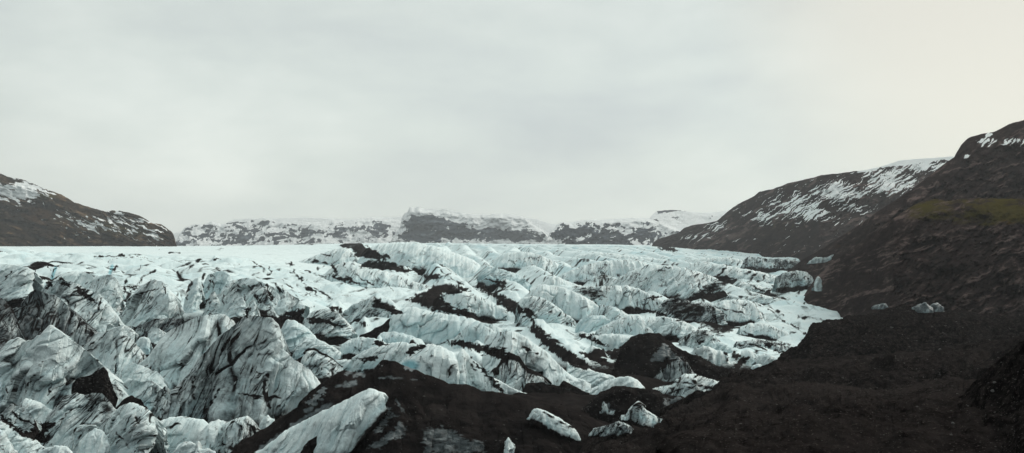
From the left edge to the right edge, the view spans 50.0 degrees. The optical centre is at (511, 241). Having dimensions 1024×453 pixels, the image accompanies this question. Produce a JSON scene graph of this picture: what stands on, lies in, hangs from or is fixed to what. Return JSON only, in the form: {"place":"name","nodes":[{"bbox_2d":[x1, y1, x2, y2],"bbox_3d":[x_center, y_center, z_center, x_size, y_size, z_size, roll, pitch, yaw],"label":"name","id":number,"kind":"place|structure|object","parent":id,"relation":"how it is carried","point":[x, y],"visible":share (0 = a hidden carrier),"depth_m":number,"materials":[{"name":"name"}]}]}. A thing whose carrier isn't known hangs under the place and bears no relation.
{"place":"outdoors","nodes":[
{"label":"outdoors","id":0,"kind":"place"},
{"bbox_2d":[0,174,176,246],"bbox_3d":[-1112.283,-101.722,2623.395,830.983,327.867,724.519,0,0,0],"label":"hill","id":1,"kind":"structure","parent":0,"point":[31,214],"depth_m":2376.71,"materials":[{"name":"stone"}]},
{"bbox_2d":[176,217,400,245],"bbox_3d":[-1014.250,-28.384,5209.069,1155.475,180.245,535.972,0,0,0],"label":"hill","id":2,"kind":"structure","parent":0,"point":[252,231],"depth_m":5148.87,"materials":[{"name":"snow"}]},
{"bbox_2d":[173,214,649,240],"bbox_3d":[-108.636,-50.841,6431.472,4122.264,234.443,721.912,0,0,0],"label":"hill","id":3,"kind":"structure","parent":0,"point":[547,228],"depth_m":6491.18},
{"bbox_2d":[0,242,842,424],"bbox_3d":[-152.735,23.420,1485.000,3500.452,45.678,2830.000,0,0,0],"label":"glacier","id":4,"kind":"object","parent":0,"point":[176,270],"visible":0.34,"depth_m":497.17,"materials":[{"name":"white"}]},
{"bbox_2d":[0,429,17,452],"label":"ice block","id":5,"kind":"structure","parent":4,"relation":"on","point":[6,445],"depth_m":126.03,"materials":[{"name":"white"}]},
{"bbox_2d":[0,298,26,349],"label":"serac","id":6,"kind":"object","parent":4,"relation":"on","point":[10,328],"visible":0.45,"depth_m":267.10,"materials":[{"name":"white"}]},
{"bbox_2d":[0,403,41,438],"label":"serac","id":7,"kind":"object","parent":4,"relation":"on","point":[20,418],"visible":0.59,"depth_m":159.84,"materials":[{"name":"white"}]},
{"bbox_2d":[0,264,43,308],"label":"serac","id":8,"kind":"object","parent":4,"relation":"on","point":[18,284],"visible":0.71,"depth_m":336.34,"materials":[{"name":"white"}]},
{"bbox_2d":[0,419,44,452],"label":"serac","id":9,"kind":"object","parent":4,"relation":"on","point":[20,441],"visible":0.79,"depth_m":131.54,"materials":[{"name":"white"}]},
{"bbox_2d":[20,398,51,427],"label":"ice block","id":10,"kind":"structure","parent":4,"relation":"on","point":[39,412],"depth_m":181.48,"materials":[{"name":"white"}]},
{"bbox_2d":[38,445,72,452],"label":"ice block","id":11,"kind":"structure","parent":4,"relation":"on","point":[58,449],"depth_m":127.73,"materials":[{"name":"white"}]},
{"bbox_2d":[13,289,98,346],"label":"serac","id":12,"kind":"object","parent":4,"relation":"on","point":[37,312],"visible":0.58,"depth_m":285.01,"materials":[{"name":"white"}]},
{"bbox_2d":[0,325,130,412],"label":"serac","id":13,"kind":"object","parent":4,"relation":"on","point":[49,366],"visible":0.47,"depth_m":191.09,"materials":[{"name":"white"}]},
{"bbox_2d":[34,392,115,452],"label":"ice block","id":14,"kind":"structure","parent":4,"relation":"on","point":[72,421],"depth_m":147.80,"materials":[{"name":"white"}]},
{"bbox_2d":[42,280,123,332],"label":"serac","id":15,"kind":"object","parent":4,"relation":"on","point":[96,312],"visible":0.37,"depth_m":299.52,"materials":[{"name":"white"}]},
{"bbox_2d":[53,271,125,298],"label":"serac","id":16,"kind":"object","parent":4,"relation":"on","point":[84,279],"visible":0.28,"depth_m":363.31,"materials":[{"name":"white"}]},
{"bbox_2d":[76,428,110,452],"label":"ice block","id":17,"kind":"structure","parent":4,"relation":"on","point":[94,440],"depth_m":132.10,"materials":[{"name":"white"}]},
{"bbox_2d":[71,367,117,408],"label":"ash mound","id":18,"kind":"object","parent":4,"relation":"on","point":[101,383],"visible":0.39,"depth_m":186.43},
{"bbox_2d":[89,275,124,315],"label":"serac","id":19,"kind":"object","parent":4,"relation":"on","point":[108,289],"visible":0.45,"depth_m":334.42,"materials":[{"name":"white"}]},
{"bbox_2d":[83,328,146,374],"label":"serac","id":20,"kind":"object","parent":4,"relation":"on","point":[113,350],"visible":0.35,"depth_m":235.78,"materials":[{"name":"white"}]},
{"bbox_2d":[112,325,138,342],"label":"ice block","id":21,"kind":"structure","parent":4,"relation":"on","point":[132,334],"depth_m":295.37,"materials":[{"name":"white"}]},
{"bbox_2d":[99,395,169,452],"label":"ice block","id":22,"kind":"structure","parent":4,"relation":"on","point":[131,424],"depth_m":134.82,"materials":[{"name":"white"}]},
{"bbox_2d":[115,362,168,387],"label":"serac","id":23,"kind":"object","parent":4,"relation":"on","point":[135,371],"visible":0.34,"depth_m":210.35,"materials":[{"name":"white"}]},
{"bbox_2d":[121,378,162,411],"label":"serac","id":24,"kind":"object","parent":4,"relation":"on","point":[146,392],"visible":0.41,"depth_m":196.49,"materials":[{"name":"white"}]},
{"bbox_2d":[136,337,152,354],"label":"ice block","id":25,"kind":"structure","parent":4,"relation":"on","point":[144,344],"depth_m":282.79,"materials":[{"name":"white"}]},
{"bbox_2d":[116,318,184,339],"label":"serac","id":26,"kind":"object","parent":4,"relation":"on","point":[166,325],"visible":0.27,"depth_m":300.64,"materials":[{"name":"white"}]},
{"bbox_2d":[119,279,184,326],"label":"serac","id":27,"kind":"object","parent":4,"relation":"on","point":[149,301],"visible":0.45,"depth_m":317.02,"materials":[{"name":"white"}]},
{"bbox_2d":[147,327,165,348],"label":"serac","id":28,"kind":"object","parent":4,"relation":"on","point":[155,335],"visible":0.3,"depth_m":292.35,"materials":[{"name":"white"}]},
{"bbox_2d":[152,386,170,420],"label":"serac","id":29,"kind":"object","parent":4,"relation":"on","point":[160,404],"visible":0.44,"depth_m":191.91,"materials":[{"name":"white"}]},
{"bbox_2d":[161,416,207,452],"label":"ice block","id":30,"kind":"structure","parent":4,"relation":"on","point":[180,429],"depth_m":141.95,"materials":[{"name":"white"}]},
{"bbox_2d":[139,314,234,389],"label":"serac","id":31,"kind":"object","parent":4,"relation":"on","point":[174,356],"visible":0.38,"depth_m":217.66,"materials":[{"name":"white"}]},
{"bbox_2d":[183,278,205,312],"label":"serac","id":32,"kind":"object","parent":4,"relation":"on","point":[194,297],"visible":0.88,"depth_m":361.32,"materials":[{"name":"white"}]},
{"bbox_2d":[173,441,215,452],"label":"ice block","id":33,"kind":"structure","parent":4,"relation":"on","point":[187,447],"depth_m":131.85,"materials":[{"name":"white"}]},
{"bbox_2d":[201,291,219,315],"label":"serac","id":34,"kind":"object","parent":4,"relation":"on","point":[212,306],"visible":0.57,"depth_m":343.81,"materials":[{"name":"white"}]},
{"bbox_2d":[199,271,232,308],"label":"serac","id":35,"kind":"object","parent":4,"relation":"on","point":[217,282],"visible":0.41,"depth_m":371.32,"materials":[{"name":"white"}]},
{"bbox_2d":[162,314,291,426],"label":"serac","id":36,"kind":"object","parent":4,"relation":"on","point":[205,388],"visible":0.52,"depth_m":182.00,"materials":[{"name":"white"}]},
{"bbox_2d":[195,416,260,452],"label":"ice block","id":37,"kind":"structure","parent":4,"relation":"on","point":[219,436],"depth_m":138.21,"materials":[{"name":"white"}]},
{"bbox_2d":[219,291,246,323],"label":"serac","id":38,"kind":"object","parent":4,"relation":"on","point":[233,307],"visible":0.66,"depth_m":343.31,"materials":[{"name":"white"}]},
{"bbox_2d":[217,278,280,323],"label":"serac","id":39,"kind":"object","parent":4,"relation":"on","point":[265,297],"visible":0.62,"depth_m":357.74,"materials":[{"name":"white"}]},
{"bbox_2d":[245,299,260,316],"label":"serac","id":40,"kind":"object","parent":4,"relation":"on","point":[252,308],"visible":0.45,"depth_m":345.13,"materials":[{"name":"white"}]},
{"bbox_2d":[232,346,320,419],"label":"serac","id":41,"kind":"object","parent":4,"relation":"on","point":[293,383],"visible":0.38,"depth_m":182.52,"materials":[{"name":"white"}]},
{"bbox_2d":[274,286,309,324],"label":"serac","id":42,"kind":"object","parent":4,"relation":"on","point":[290,307],"visible":0.51,"depth_m":360.26,"materials":[{"name":"white"}]},
{"bbox_2d":[281,319,316,355],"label":"ice ridge","id":43,"kind":"structure","parent":4,"relation":"on","point":[294,332],"depth_m":289.77,"materials":[{"name":"ice"}]},
{"bbox_2d":[292,337,342,362],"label":"ice ridge","id":44,"kind":"structure","parent":4,"relation":"on","point":[304,344],"depth_m":276.37,"materials":[{"name":"ice"}]},
{"bbox_2d":[301,348,342,382],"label":"ice ridge","id":45,"kind":"structure","parent":4,"relation":"on","point":[322,367],"depth_m":242.12,"materials":[{"name":"ice"}]},
{"bbox_2d":[298,247,357,265],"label":"ice ridge","id":46,"kind":"structure","parent":4,"relation":"on","point":[334,257],"depth_m":705.26,"materials":[{"name":"ice"}]},
{"bbox_2d":[303,309,357,344],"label":"ice ridge","id":47,"kind":"structure","parent":4,"relation":"on","point":[330,327],"depth_m":326.24,"materials":[{"name":"ice"}]},
{"bbox_2d":[339,337,385,358],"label":"ice ridge","id":48,"kind":"structure","parent":4,"relation":"on","point":[350,348],"depth_m":288.45,"materials":[{"name":"ice"}]},
{"bbox_2d":[343,296,397,323],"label":"ice ridge","id":49,"kind":"structure","parent":4,"relation":"on","point":[373,306],"depth_m":377.55,"materials":[{"name":"ice"}]},
{"bbox_2d":[320,261,428,290],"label":"ice ridge","id":50,"kind":"structure","parent":4,"relation":"on","point":[353,273],"depth_m":526.02,"materials":[{"name":"ice"}]},
{"bbox_2d":[359,319,389,338],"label":"ash mound","id":51,"kind":"object","parent":4,"relation":"on","point":[377,331],"visible":0.36,"depth_m":334.17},
{"bbox_2d":[335,342,422,372],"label":"ice ridge","id":52,"kind":"structure","parent":4,"relation":"on","point":[371,358],"depth_m":261.85,"materials":[{"name":"ice"}]},
{"bbox_2d":[357,386,426,452],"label":"ash mound","id":53,"kind":"object","parent":4,"relation":"on","point":[398,414],"visible":0.59,"depth_m":125.76,"materials":[{"name":"soil"}]},
{"bbox_2d":[380,331,414,343],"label":"ice ridge","id":54,"kind":"structure","parent":4,"relation":"on","point":[391,337],"depth_m":312.07,"materials":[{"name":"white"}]},
{"bbox_2d":[230,360,604,452],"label":"ash mound","id":55,"kind":"object","parent":4,"relation":"on","point":[489,414],"visible":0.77,"depth_m":132.10,"materials":[{"name":"soil"}]},
{"bbox_2d":[254,388,387,452],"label":"serac","id":56,"kind":"object","parent":55,"relation":"on","point":[346,426],"visible":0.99,"depth_m":125.58,"materials":[{"name":"white"}]},
{"bbox_2d":[356,242,480,277],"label":"ice ridge","id":57,"kind":"structure","parent":4,"relation":"on","point":[418,258],"depth_m":694.50,"materials":[{"name":"white"}]},
{"bbox_2d":[388,307,480,344],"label":"ice ridge","id":58,"kind":"structure","parent":4,"relation":"on","point":[428,327],"depth_m":321.20,"materials":[{"name":"ice"}]},
{"bbox_2d":[400,344,491,390],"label":"ice ridge","id":59,"kind":"structure","parent":4,"relation":"on","point":[445,364],"depth_m":217.91,"materials":[{"name":"ice"}]},
{"bbox_2d":[431,290,509,320],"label":"ice ridge","id":60,"kind":"structure","parent":4,"relation":"on","point":[461,302],"depth_m":396.72,"materials":[{"name":"ice"}]},
{"bbox_2d":[453,321,520,348],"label":"ice ridge","id":61,"kind":"structure","parent":4,"relation":"on","point":[474,331],"depth_m":307.72,"materials":[{"name":"ice"}]},
{"bbox_2d":[422,403,565,452],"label":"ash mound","id":62,"kind":"object","parent":4,"relation":"on","point":[549,446],"visible":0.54,"depth_m":126.37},
{"bbox_2d":[476,266,531,292],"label":"ice ridge","id":63,"kind":"structure","parent":4,"relation":"on","point":[490,278],"depth_m":549.93,"materials":[{"name":"ice"}]},
{"bbox_2d":[491,378,522,394],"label":"ice ridge","id":64,"kind":"structure","parent":4,"relation":"on","point":[499,386],"depth_m":209.29,"materials":[{"name":"ice"}]},
{"bbox_2d":[491,352,551,390],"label":"ice ridge","id":65,"kind":"structure","parent":4,"relation":"on","point":[511,370],"depth_m":218.19,"materials":[{"name":"ice"}]},
{"bbox_2d":[490,252,559,273],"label":"ice ridge","id":66,"kind":"structure","parent":4,"relation":"on","point":[513,262],"depth_m":741.25,"materials":[{"name":"ice"}]},
{"bbox_2d":[482,331,590,391],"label":"ice ridge","id":67,"kind":"structure","parent":4,"relation":"on","point":[497,346],"depth_m":225.05,"materials":[{"name":"white"}]},
{"bbox_2d":[514,296,576,327],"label":"ice ridge","id":68,"kind":"structure","parent":4,"relation":"on","point":[529,309],"depth_m":379.85,"materials":[{"name":"ice"}]},
{"bbox_2d":[71,307,1023,452],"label":"gravel","id":69,"kind":"structure","parent":4,"relation":"on","point":[662,394],"depth_m":136.40,"materials":[{"name":"gravel"}]},
{"bbox_2d":[527,408,580,441],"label":"ice block","id":70,"kind":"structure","parent":4,"relation":"on","point":[550,422],"depth_m":128.79,"materials":[{"name":"white"}]},
{"bbox_2d":[521,381,589,394],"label":"ash mound","id":71,"kind":"object","parent":4,"relation":"on","point":[562,388],"visible":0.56,"depth_m":213.53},
{"bbox_2d":[537,275,580,285],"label":"ice ridge","id":72,"kind":"structure","parent":4,"relation":"on","point":[554,280],"depth_m":542.06,"materials":[{"name":"ice"}]},
{"bbox_2d":[524,284,598,323],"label":"ice ridge","id":73,"kind":"structure","parent":4,"relation":"on","point":[576,307],"depth_m":402.16,"materials":[{"name":"ice"}]},
{"bbox_2d":[567,362,614,387],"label":"ice ridge","id":74,"kind":"structure","parent":4,"relation":"on","point":[593,378],"depth_m":229.98,"materials":[{"name":"ice"}]},
{"bbox_2d":[575,315,610,332],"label":"ice ridge","id":75,"kind":"structure","parent":4,"relation":"on","point":[588,324],"depth_m":360.26,"materials":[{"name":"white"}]},
{"bbox_2d":[558,259,647,285],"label":"ice ridge","id":76,"kind":"structure","parent":4,"relation":"on","point":[582,275],"depth_m":615.23,"materials":[{"name":"ice"}]},
{"bbox_2d":[586,305,627,321],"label":"ice ridge","id":77,"kind":"structure","parent":4,"relation":"on","point":[611,313],"depth_m":379.26,"materials":[{"name":"ice"}]},
{"bbox_2d":[591,333,629,350],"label":"ice ridge","id":78,"kind":"structure","parent":4,"relation":"on","point":[608,342],"depth_m":314.21,"materials":[{"name":"ice"}]},
{"bbox_2d":[588,421,633,436],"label":"ice block","id":79,"kind":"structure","parent":4,"relation":"on","point":[618,428],"depth_m":109.90,"materials":[{"name":"white"}]},
{"bbox_2d":[587,376,644,394],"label":"ice ridge","id":80,"kind":"structure","parent":4,"relation":"on","point":[627,381],"depth_m":215.05,"materials":[{"name":"ice"}]},
{"bbox_2d":[570,285,663,313],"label":"ice ridge","id":81,"kind":"structure","parent":4,"relation":"on","point":[627,299],"depth_m":440.54,"materials":[{"name":"ice"}]},
{"bbox_2d":[575,252,664,261],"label":"ice ridge","id":82,"kind":"structure","parent":4,"relation":"on","point":[592,256],"depth_m":945.29,"materials":[{"name":"ice"}]},
{"bbox_2d":[595,315,652,335],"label":"ice ridge","id":83,"kind":"structure","parent":4,"relation":"on","point":[633,324],"depth_m":345.10,"materials":[{"name":"ice"}]},
{"bbox_2d":[581,386,683,425],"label":"ash mound","id":84,"kind":"object","parent":4,"relation":"on","point":[625,403],"visible":0.54,"depth_m":183.52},
{"bbox_2d":[619,401,661,428],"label":"ice block","id":85,"kind":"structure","parent":4,"relation":"on","point":[638,414],"depth_m":113.47,"materials":[{"name":"white"}]},
{"bbox_2d":[604,264,727,301],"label":"ice ridge","id":86,"kind":"structure","parent":4,"relation":"on","point":[669,282],"depth_m":504.32,"materials":[{"name":"white"}]},
{"bbox_2d":[644,316,697,340],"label":"ice ridge","id":87,"kind":"structure","parent":4,"relation":"on","point":[670,329],"depth_m":347.65,"materials":[{"name":"ice"}]},
{"bbox_2d":[654,357,693,381],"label":"ice ridge","id":88,"kind":"structure","parent":4,"relation":"on","point":[677,367],"depth_m":248.48,"materials":[{"name":"grey"}]},
{"bbox_2d":[612,333,739,380],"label":"ash mound","id":89,"kind":"object","parent":4,"relation":"on","point":[659,354],"visible":0.46,"depth_m":251.62,"materials":[{"name":"soil"}]},
{"bbox_2d":[653,374,718,396],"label":"ice ridge","id":90,"kind":"structure","parent":4,"relation":"on","point":[684,385],"depth_m":214.65,"materials":[{"name":"ice"}]},
{"bbox_2d":[656,298,727,324],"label":"ice ridge","id":91,"kind":"structure","parent":4,"relation":"on","point":[686,311],"depth_m":396.86,"materials":[{"name":"grey"}]},
{"bbox_2d":[678,330,720,347],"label":"ice ridge","id":92,"kind":"structure","parent":4,"relation":"on","point":[698,338],"depth_m":319.32,"materials":[{"name":"ice"}]},
{"bbox_2d":[690,345,729,365],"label":"ice block","id":93,"kind":"structure","parent":4,"relation":"on","point":[714,356],"depth_m":273.03,"materials":[{"name":"white"}]},
{"bbox_2d":[685,257,743,265],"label":"ice ridge","id":94,"kind":"structure","parent":4,"relation":"on","point":[727,261],"depth_m":982.75,"materials":[{"name":"ice"}]},
{"bbox_2d":[711,341,733,353],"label":"ice block","id":95,"kind":"structure","parent":4,"relation":"on","point":[725,348],"depth_m":308.86,"materials":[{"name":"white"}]},
{"bbox_2d":[692,264,775,283],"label":"ice ridge","id":96,"kind":"structure","parent":4,"relation":"on","point":[725,273],"depth_m":704.92,"materials":[{"name":"ice"}]},
{"bbox_2d":[712,299,767,326],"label":"ice ridge","id":97,"kind":"structure","parent":4,"relation":"on","point":[737,312],"depth_m":411.15,"materials":[{"name":"ice"}]},
{"bbox_2d":[737,349,756,366],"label":"ice block","id":98,"kind":"structure","parent":4,"relation":"on","point":[746,356],"depth_m":286.50,"materials":[{"name":"white"}]},
{"bbox_2d":[735,281,771,292],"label":"ice ridge","id":99,"kind":"structure","parent":4,"relation":"on","point":[753,287],"depth_m":635.46,"materials":[{"name":"ice"}]},
{"bbox_2d":[733,339,789,352],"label":"ice ridge","id":100,"kind":"structure","parent":4,"relation":"on","point":[758,342],"depth_m":322.54,"materials":[{"name":"ice"}]},
{"bbox_2d":[736,323,788,340],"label":"ice ridge","id":101,"kind":"structure","parent":4,"relation":"on","point":[764,331],"depth_m":363.55,"materials":[{"name":"ice"}]},
{"bbox_2d":[744,294,782,304],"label":"ice ridge","id":102,"kind":"structure","parent":4,"relation":"on","point":[762,299],"depth_m":536.44,"materials":[{"name":"ice"}]},
{"bbox_2d":[752,354,777,365],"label":"ice block","id":103,"kind":"structure","parent":4,"relation":"on","point":[763,359],"depth_m":281.43,"materials":[{"name":"white"}]},
{"bbox_2d":[741,257,798,271],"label":"serac","id":104,"kind":"object","parent":4,"relation":"on","point":[763,264],"visible":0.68,"depth_m":879.82,"materials":[{"name":"white"}]},
{"bbox_2d":[579,377,1006,452],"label":"moraine","id":105,"kind":"structure","parent":4,"relation":"on","point":[836,431],"depth_m":53.17,"materials":[{"name":"soil"}]},
{"bbox_2d":[772,270,813,292],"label":"serac","id":106,"kind":"object","parent":4,"relation":"on","point":[792,281],"visible":0.81,"depth_m":615.73,"materials":[{"name":"white"}]},
{"bbox_2d":[658,332,1023,417],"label":"moraine","id":107,"kind":"structure","parent":4,"relation":"on","point":[894,373],"depth_m":133.13,"materials":[{"name":"gravel"}]},
{"bbox_2d":[710,305,1023,390],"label":"moraine","id":108,"kind":"structure","parent":4,"relation":"on","point":[844,336],"depth_m":213.07,"materials":[{"name":"gravel"}]},
{"bbox_2d":[958,341,1023,452],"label":"moraine","id":109,"kind":"structure","parent":4,"relation":"on","point":[1006,393],"depth_m":52.17,"materials":[{"name":"soil"}]},
{"bbox_2d":[390,206,547,243],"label":"hill","id":110,"kind":"structure","parent":0,"point":[420,224],"depth_m":4387.16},
{"bbox_2d":[0,0,1023,232],"label":"sky","id":111,"kind":"structure","parent":0,"point":[176,115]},
{"bbox_2d":[545,218,679,244],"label":"hill","id":112,"kind":"structure","parent":0,"point":[636,231],"depth_m":3388.95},
{"bbox_2d":[650,210,728,230],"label":"hill","id":113,"kind":"structure","parent":0,"point":[679,220],"depth_m":4265.09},
{"bbox_2d":[652,156,954,260],"bbox_3d":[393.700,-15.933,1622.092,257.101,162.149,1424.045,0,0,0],"label":"hill","id":114,"kind":"structure","parent":0,"point":[800,220],"depth_m":1182.32,"materials":[{"name":"stone"}]},
{"bbox_2d":[787,120,1023,278],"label":"hill","id":115,"kind":"structure","parent":0,"point":[987,165],"depth_m":566.90,"materials":[{"name":"stone"}]},
{"bbox_2d":[804,198,1023,317],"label":"hill","id":116,"kind":"structure","parent":0,"point":[965,254],"depth_m":368.61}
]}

